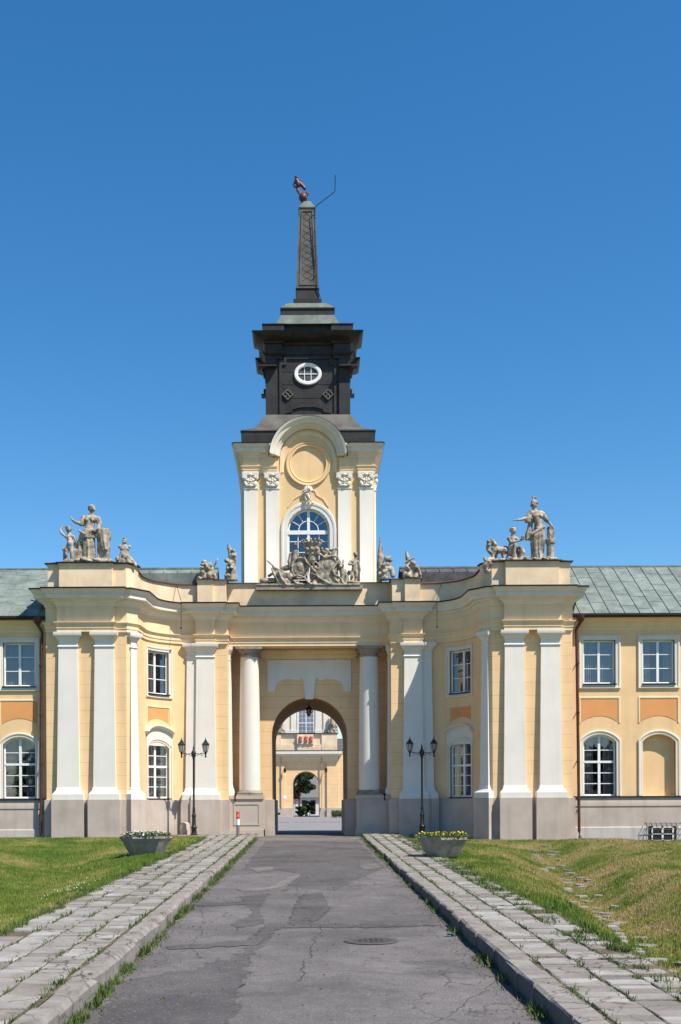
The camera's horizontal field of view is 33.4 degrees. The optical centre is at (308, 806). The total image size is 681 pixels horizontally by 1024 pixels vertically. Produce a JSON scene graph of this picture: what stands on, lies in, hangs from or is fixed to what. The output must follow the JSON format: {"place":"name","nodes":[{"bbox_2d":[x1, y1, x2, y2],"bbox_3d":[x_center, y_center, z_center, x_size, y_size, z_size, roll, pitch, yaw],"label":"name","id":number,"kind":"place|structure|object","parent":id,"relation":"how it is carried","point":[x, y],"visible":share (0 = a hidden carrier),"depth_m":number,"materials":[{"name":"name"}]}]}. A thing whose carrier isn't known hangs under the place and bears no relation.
{"place":"outdoors","nodes":[
{"label":"outdoors","id":0,"kind":"place"},
{"bbox_2d":[0,835,247,1023],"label":"pavement","id":1,"kind":"structure","parent":0,"point":[22,996],"depth_m":18.30,"materials":[{"name":"grey concrete"}]},
{"bbox_2d":[236,811,239,835],"bbox_3d":[-3.287,0.765,52.696,0.156,1.140,0.165,0,0,0],"label":"bollard","id":2,"kind":"object","parent":1,"relation":"on","point":[237,823],"visible":1,"depth_m":52.64,"materials":[{"name":"white metal"}]},
{"bbox_2d":[0,835,493,839],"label":"gravel margin","id":3,"kind":"object","parent":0,"point":[171,835],"visible":0.18,"depth_m":50.57,"materials":[{"name":"gravel"}]},
{"bbox_2d":[294,774,318,814],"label":"house","id":4,"kind":"structure","parent":0,"point":[312,795],"depth_m":199.00,"materials":[{"name":"grey paint"}]},
{"bbox_2d":[302,800,315,813],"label":"window","id":5,"kind":"structure","parent":4,"relation":"in","point":[303,801],"depth_m":198.97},
{"bbox_2d":[176,833,437,838],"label":"apron paving","id":6,"kind":"structure","parent":0,"point":[412,835],"depth_m":53.67,"materials":[{"name":"grey stone"}]},
{"bbox_2d":[180,822,189,834],"bbox_3d":[-5.845,1.181,53.550,0.500,0.930,0.476,0,0,0],"label":"guard stone","id":7,"kind":"object","parent":6,"relation":"on","point":[184,828],"visible":0.66,"depth_m":53.36,"materials":[{"name":"stone"}]},
{"bbox_2d":[178,737,208,834],"bbox_3d":[-5.364,-0.966,52.950,1.480,4.580,0.340,0,0,0],"label":"lamp post","id":8,"kind":"object","parent":6,"relation":"on","point":[193,753],"visible":0.99,"depth_m":52.90,"materials":[{"name":"metal"}]},
{"bbox_2d":[406,738,437,833],"bbox_3d":[5.276,-1.014,52.950,1.480,4.580,0.340,0,0,0],"label":"lamp post","id":9,"kind":"object","parent":6,"relation":"on","point":[410,743],"visible":0.98,"depth_m":52.90,"materials":[{"name":"metal"}]},
{"bbox_2d":[278,815,341,830],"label":"courtyard","id":10,"kind":"structure","parent":0,"point":[317,823],"depth_m":97.29,"materials":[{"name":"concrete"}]},
{"bbox_2d":[295,805,307,815],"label":"shrub","id":11,"kind":"object","parent":10,"relation":"on","point":[301,811],"visible":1,"depth_m":172.06,"materials":[{"name":"green plant"}]},
{"bbox_2d":[294,773,315,805],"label":"tree","id":12,"kind":"object","parent":10,"relation":"on","point":[305,785],"visible":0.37,"depth_m":186.45,"materials":[{"name":"green plant"}]},
{"bbox_2d":[303,801,314,815],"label":"shrub","id":13,"kind":"object","parent":10,"relation":"on","point":[309,808],"visible":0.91,"depth_m":175.70,"materials":[{"name":"green plant"}]},
{"bbox_2d":[276,710,342,816],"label":"gate building","id":14,"kind":"structure","parent":10,"relation":"on","point":[305,743],"depth_m":162.85,"materials":[{"name":"paint"}]},
{"bbox_2d":[278,723,284,732],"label":"trophy sculpture","id":15,"kind":"object","parent":14,"relation":"on","point":[281,729],"visible":0.3,"depth_m":163.16,"materials":[{"name":"stone"}]},
{"bbox_2d":[297,710,313,732],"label":"tower window","id":16,"kind":"structure","parent":14,"relation":"in","point":[305,724],"depth_m":164.07,"materials":[{"name":"white glass"}]},
{"bbox_2d":[327,718,337,732],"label":"trophy sculpture","id":17,"kind":"object","parent":14,"relation":"on","point":[332,727],"visible":0.75,"depth_m":163.13,"materials":[{"name":"stone"}]},
{"bbox_2d":[331,810,341,817],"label":"shrub","id":18,"kind":"object","parent":10,"relation":"on","point":[336,813],"visible":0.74,"depth_m":150.77,"materials":[{"name":"green plant"}]},
{"bbox_2d":[81,831,551,1023],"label":"road","id":19,"kind":"structure","parent":0,"point":[355,997],"depth_m":16.39,"materials":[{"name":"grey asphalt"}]},
{"bbox_2d":[11,834,256,1023],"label":"kerb","id":20,"kind":"structure","parent":19,"relation":"on","point":[64,1001],"depth_m":15.08,"materials":[{"name":"stone"}]},
{"bbox_2d":[0,833,680,1023],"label":"weeds","id":21,"kind":"object","parent":19,"relation":"on","point":[105,991],"visible":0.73,"depth_m":18.24,"materials":[{"name":"green plant"}]},
{"bbox_2d":[344,937,397,943],"bbox_3d":[0.991,2.127,18.103,0.880,0.016,0.880,0,0,0],"label":"manhole cover","id":22,"kind":"object","parent":19,"relation":"on","point":[370,940],"visible":1,"depth_m":18.09,"materials":[{"name":"metal"}]},
{"bbox_2d":[362,834,609,1023],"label":"kerb","id":23,"kind":"structure","parent":19,"relation":"on","point":[529,979],"depth_m":14.88,"materials":[{"name":"stone"}]},
{"bbox_2d":[0,835,680,1004],"bbox_3d":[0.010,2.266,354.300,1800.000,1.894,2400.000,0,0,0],"label":"ground","id":24,"kind":"structure","parent":0,"point":[575,861],"depth_m":33.65,"materials":[{"name":"green plant"}]},
{"bbox_2d":[0,567,218,836],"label":"palace wing","id":25,"kind":"structure","parent":24,"relation":"on","point":[23,779],"depth_m":51.10,"materials":[{"name":"yellow paint"}]},
{"bbox_2d":[0,638,39,690],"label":"window","id":26,"kind":"structure","parent":25,"relation":"in","point":[21,660],"depth_m":51.24,"materials":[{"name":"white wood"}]},
{"bbox_2d":[0,733,39,798],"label":"window","id":27,"kind":"structure","parent":25,"relation":"in","point":[21,776],"depth_m":51.40,"materials":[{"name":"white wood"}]},
{"bbox_2d":[119,836,172,854],"bbox_3d":[-5.506,1.296,38.500,1.800,0.620,1.559,0,0,-8],"label":"planter","id":28,"kind":"object","parent":24,"relation":"on","point":[136,845],"visible":0.78,"depth_m":37.95,"materials":[{"name":"concrete"}]},
{"bbox_2d":[120,830,172,838],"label":"flowers","id":29,"kind":"object","parent":28,"relation":"in","point":[144,834],"visible":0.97,"depth_m":38.17,"materials":[{"name":"white plant"}]},
{"bbox_2d":[28,175,589,839],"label":"gate building","id":30,"kind":"structure","parent":24,"relation":"on","point":[470,675],"depth_m":54.25,"materials":[{"name":"yellow paint"}]},
{"bbox_2d":[59,526,82,561],"bbox_3d":[-10.618,-11.724,50.952,1.114,1.763,0.737,0,0,0],"label":"putto statue","id":31,"kind":"object","parent":30,"relation":"on","point":[75,555],"visible":0.88,"depth_m":50.83,"materials":[{"name":"stone"}]},
{"bbox_2d":[70,504,112,561],"bbox_3d":[-9.747,-12.209,50.951,1.849,2.779,0.809,0,0,-6],"label":"statue","id":32,"kind":"object","parent":30,"relation":"on","point":[88,534],"visible":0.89,"depth_m":50.78,"materials":[{"name":"stone"}]},
{"bbox_2d":[115,537,136,566],"bbox_3d":[-8.203,-11.435,50.950,0.973,1.333,0.630,0,0,0],"label":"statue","id":33,"kind":"object","parent":30,"relation":"on","point":[124,555],"visible":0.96,"depth_m":50.78,"materials":[{"name":"stone"}]},
{"bbox_2d":[146,645,172,698],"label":"window","id":34,"kind":"structure","parent":30,"relation":"in","point":[156,662],"depth_m":54.08,"materials":[{"name":"white wood"}]},
{"bbox_2d":[145,725,175,798],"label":"window","id":35,"kind":"structure","parent":30,"relation":"in","point":[159,738],"depth_m":54.03,"materials":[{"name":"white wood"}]},
{"bbox_2d":[196,559,217,578],"bbox_3d":[-4.873,-11.395,54.497,0.980,1.074,0.675,0,0,16],"label":"trophy sculpture","id":36,"kind":"object","parent":30,"relation":"on","point":[206,571],"visible":0.98,"depth_m":54.30,"materials":[{"name":"stone"}]},
{"bbox_2d":[224,544,237,581],"bbox_3d":[-3.765,-11.835,54.969,0.674,1.848,0.667,0,0,0],"label":"trophy sculpture","id":37,"kind":"object","parent":30,"relation":"on","point":[230,574],"visible":0.98,"depth_m":54.82,"materials":[{"name":"stone"}]},
{"bbox_2d":[281,485,335,581],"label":"window","id":38,"kind":"structure","parent":30,"relation":"in","point":[308,523],"depth_m":57.43,"materials":[{"name":"white glass"}]},
{"bbox_2d":[257,538,360,585],"bbox_3d":[-0.014,-11.823,55.181,5.029,2.282,1.080,0,0,0],"label":"armorial sculpture","id":39,"kind":"object","parent":30,"relation":"on","point":[324,571],"visible":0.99,"depth_m":54.93,"materials":[{"name":"stone"}]},
{"bbox_2d":[347,552,360,582],"bbox_3d":[2.124,-11.575,55.136,0.822,1.584,0.528,0,0,-9],"label":"putto statue","id":40,"kind":"object","parent":39,"relation":"on","point":[354,563],"visible":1,"depth_m":55.02,"materials":[{"name":"stone"}]},
{"bbox_2d":[305,704,312,715],"bbox_3d":[-0.003,-5.110,59.900,0.317,0.660,0.317,0,0,-45],"label":"hanging lantern","id":41,"kind":"object","parent":30,"relation":"hanging from","point":[308,712],"visible":1,"depth_m":59.84,"materials":[{"name":"metal"}]},
{"bbox_2d":[376,536,394,582],"bbox_3d":[3.718,-11.980,54.963,0.897,2.252,0.664,0,0,0],"label":"trophy sculpture","id":42,"kind":"object","parent":30,"relation":"on","point":[383,568],"visible":1,"depth_m":54.82,"materials":[{"name":"stone"}]},
{"bbox_2d":[402,549,421,577],"bbox_3d":[4.936,-11.665,54.524,0.961,1.456,0.693,0,0,0],"label":"trophy sculpture","id":43,"kind":"object","parent":30,"relation":"on","point":[411,569],"visible":1,"depth_m":54.32,"materials":[{"name":"stone"}]},
{"bbox_2d":[444,724,473,797],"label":"window","id":44,"kind":"structure","parent":30,"relation":"in","point":[460,736],"depth_m":54.01,"materials":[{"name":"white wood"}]},
{"bbox_2d":[446,643,472,697],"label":"window","id":45,"kind":"structure","parent":30,"relation":"in","point":[461,662],"depth_m":54.07,"materials":[{"name":"white wood"}]},
{"bbox_2d":[482,557,492,573],"bbox_3d":[7.986,-10.772,50.622,0.511,0.780,0.405,0,0,0],"label":"trophy sculpture","id":46,"kind":"object","parent":30,"relation":"on","point":[486,563],"visible":1,"depth_m":50.50,"materials":[{"name":"stone"}]},
{"bbox_2d":[486,539,507,560],"bbox_3d":[8.474,-11.475,51.017,1.074,1.076,0.725,0,0,0],"label":"lion statue","id":47,"kind":"object","parent":30,"relation":"on","point":[494,551],"visible":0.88,"depth_m":50.83,"materials":[{"name":"stone"}]},
{"bbox_2d":[505,526,528,559],"bbox_3d":[9.248,-11.766,50.858,1.104,1.630,0.830,0,0,0],"label":"child statue","id":48,"kind":"object","parent":30,"relation":"on","point":[513,553],"visible":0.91,"depth_m":50.70,"materials":[{"name":"stone"}]},
{"bbox_2d":[512,496,557,559],"bbox_3d":[10.104,-12.443,50.905,2.018,3.038,0.775,0,0,0],"label":"statue","id":49,"kind":"object","parent":30,"relation":"on","point":[535,536],"visible":0.89,"depth_m":50.80,"materials":[{"name":"stone"}]},
{"bbox_2d":[545,537,555,558],"bbox_3d":[10.810,-11.519,50.800,0.462,0.983,0.472,0,0,0],"label":"turret sculpture","id":50,"kind":"object","parent":30,"relation":"on","point":[550,542],"visible":0.94,"depth_m":50.65,"materials":[{"name":"stone"}]},
{"bbox_2d":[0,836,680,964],"bbox_3d":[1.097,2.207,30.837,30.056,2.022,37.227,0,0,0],"label":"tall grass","id":51,"kind":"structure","parent":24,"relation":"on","point":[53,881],"depth_m":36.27,"materials":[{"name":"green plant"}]},
{"bbox_2d":[398,565,680,840],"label":"palace wing","id":52,"kind":"structure","parent":24,"relation":"on","point":[626,645],"depth_m":51.10,"materials":[{"name":"yellow painted plaster"},{"name":"copper"},{"name":"glass"}]},
{"bbox_2d":[578,635,620,688],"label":"window","id":53,"kind":"structure","parent":52,"relation":"in","point":[600,659],"depth_m":51.23,"materials":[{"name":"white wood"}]},
{"bbox_2d":[580,730,620,795],"bbox_3d":[13.092,-1.879,51.485,2.280,3.360,0.970,0,0,0],"label":"window","id":54,"kind":"structure","parent":52,"relation":"in","point":[600,772],"depth_m":51.40,"materials":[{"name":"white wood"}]},
{"bbox_2d":[637,635,679,688],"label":"window","id":55,"kind":"structure","parent":52,"relation":"in","point":[658,655],"depth_m":51.23,"materials":[{"name":"white wood"}]},
{"bbox_2d":[638,730,679,795],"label":"blind window","id":56,"kind":"structure","parent":52,"relation":"in","point":[655,752],"depth_m":51.38,"materials":[{"name":"yellow paint"}]},
{"bbox_2d":[644,822,680,840],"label":"basement window","id":57,"kind":"structure","parent":52,"relation":"in","point":[662,833],"depth_m":50.90,"materials":[{"name":"white wood"}]},
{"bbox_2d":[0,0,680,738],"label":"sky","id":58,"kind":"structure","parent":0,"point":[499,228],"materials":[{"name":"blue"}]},
{"bbox_2d":[0,834,680,1023],"bbox_3d":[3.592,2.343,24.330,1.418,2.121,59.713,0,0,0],"label":"pavement","id":59,"kind":"structure","parent":0,"point":[662,1005],"depth_m":14.86,"materials":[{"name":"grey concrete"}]},
{"bbox_2d":[418,837,467,856],"bbox_3d":[4.344,1.287,36.800,1.800,0.620,1.559,0,0,-20],"label":"planter","id":60,"kind":"object","parent":59,"relation":"on","point":[447,847],"visible":0.9,"depth_m":36.24,"materials":[{"name":"concrete"}]},
{"bbox_2d":[416,831,469,838],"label":"flowers","id":61,"kind":"object","parent":60,"relation":"in","point":[446,835],"visible":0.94,"depth_m":36.53,"materials":[{"name":"yellow plant"}]},
{"bbox_2d":[528,845,680,972],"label":"stone path","id":62,"kind":"structure","parent":0,"point":[652,959],"depth_m":29.68,"materials":[{"name":"grey stone"}]}
]}

